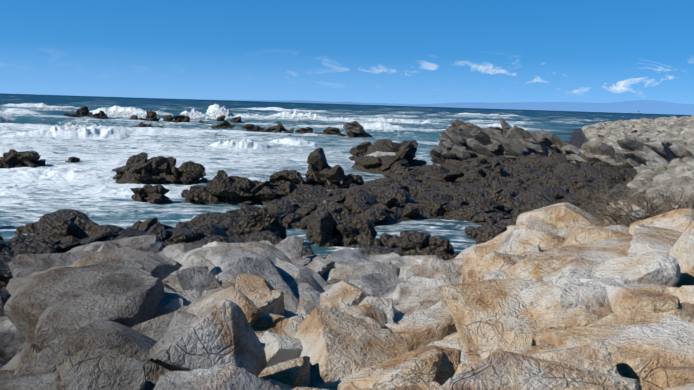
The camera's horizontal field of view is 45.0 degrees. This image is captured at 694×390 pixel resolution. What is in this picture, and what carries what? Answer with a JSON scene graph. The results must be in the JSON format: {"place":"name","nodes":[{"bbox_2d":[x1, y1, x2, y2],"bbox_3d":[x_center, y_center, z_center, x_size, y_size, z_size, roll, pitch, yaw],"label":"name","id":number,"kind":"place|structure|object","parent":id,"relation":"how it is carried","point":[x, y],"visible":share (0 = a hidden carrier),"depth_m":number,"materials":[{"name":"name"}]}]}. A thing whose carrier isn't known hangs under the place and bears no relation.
{"place":"outdoors","nodes":[
{"label":"outdoors","id":0,"kind":"place"},
{"bbox_2d":[0,93,691,256],"bbox_3d":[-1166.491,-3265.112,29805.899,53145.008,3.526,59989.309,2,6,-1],"label":"ocean water","id":1,"kind":"structure","parent":0,"point":[101,149],"depth_m":90.99,"materials":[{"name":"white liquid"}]},
{"bbox_2d":[0,106,401,143],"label":"wave spray","id":2,"kind":"object","parent":1,"relation":"on","point":[194,115],"visible":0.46,"depth_m":193.16,"materials":[{"name":"white liquid"}]},
{"bbox_2d":[0,106,692,257],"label":"dark rocks","id":3,"kind":"object","parent":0,"point":[461,140],"visible":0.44,"depth_m":51.88,"materials":[{"name":"stone"}]},
{"bbox_2d":[0,115,692,310],"bbox_3d":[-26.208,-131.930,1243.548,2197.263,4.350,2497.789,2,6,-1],"label":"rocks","id":4,"kind":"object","parent":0,"point":[395,212],"depth_m":34.98,"materials":[{"name":"stone"}]},
{"bbox_2d":[0,153,653,316],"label":"mussel shelf rocks","id":5,"kind":"object","parent":4,"relation":"on","point":[556,178],"visible":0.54,"depth_m":35.70,"materials":[{"name":"stone"}]},
{"bbox_2d":[0,200,693,389],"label":"boulders","id":6,"kind":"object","parent":4,"relation":"on","point":[557,296],"depth_m":7.56,"materials":[{"name":"beige stone"}]},
{"bbox_2d":[570,179,680,227],"bbox_3d":[4.050,0.269,11.763,1.879,1.144,1.755,2,6,-1],"label":"dry scrub bush","id":7,"kind":"object","parent":6,"relation":"on","point":[628,219],"visible":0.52,"depth_m":11.57,"materials":[{"name":"brown plant"}]},
{"bbox_2d":[596,185,686,215],"bbox_3d":[4.510,0.257,12.291,1.812,0.949,2.047,5,7,30],"label":"dry scrub bush","id":8,"kind":"object","parent":6,"relation":"on","point":[633,200],"visible":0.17,"depth_m":12.20,"materials":[{"name":"brown plant"}]},
{"bbox_2d":[596,175,693,226],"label":"dry scrub bush","id":9,"kind":"object","parent":6,"relation":"on","point":[688,203],"visible":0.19,"depth_m":11.67,"materials":[{"name":"brown plant"}]},
{"bbox_2d":[582,115,693,203],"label":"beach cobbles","id":10,"kind":"object","parent":4,"relation":"on","point":[676,130],"visible":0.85,"depth_m":83.21,"materials":[{"name":"stone"}]},
{"bbox_2d":[0,0,693,103],"label":"sky","id":11,"kind":"structure","parent":0,"point":[364,51],"materials":[{"name":"blue"}]},
{"bbox_2d":[163,98,693,114],"bbox_3d":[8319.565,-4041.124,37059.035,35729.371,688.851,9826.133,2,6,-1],"label":"distant mountains","id":12,"kind":"structure","parent":0,"point":[649,107],"depth_m":40353.44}
]}

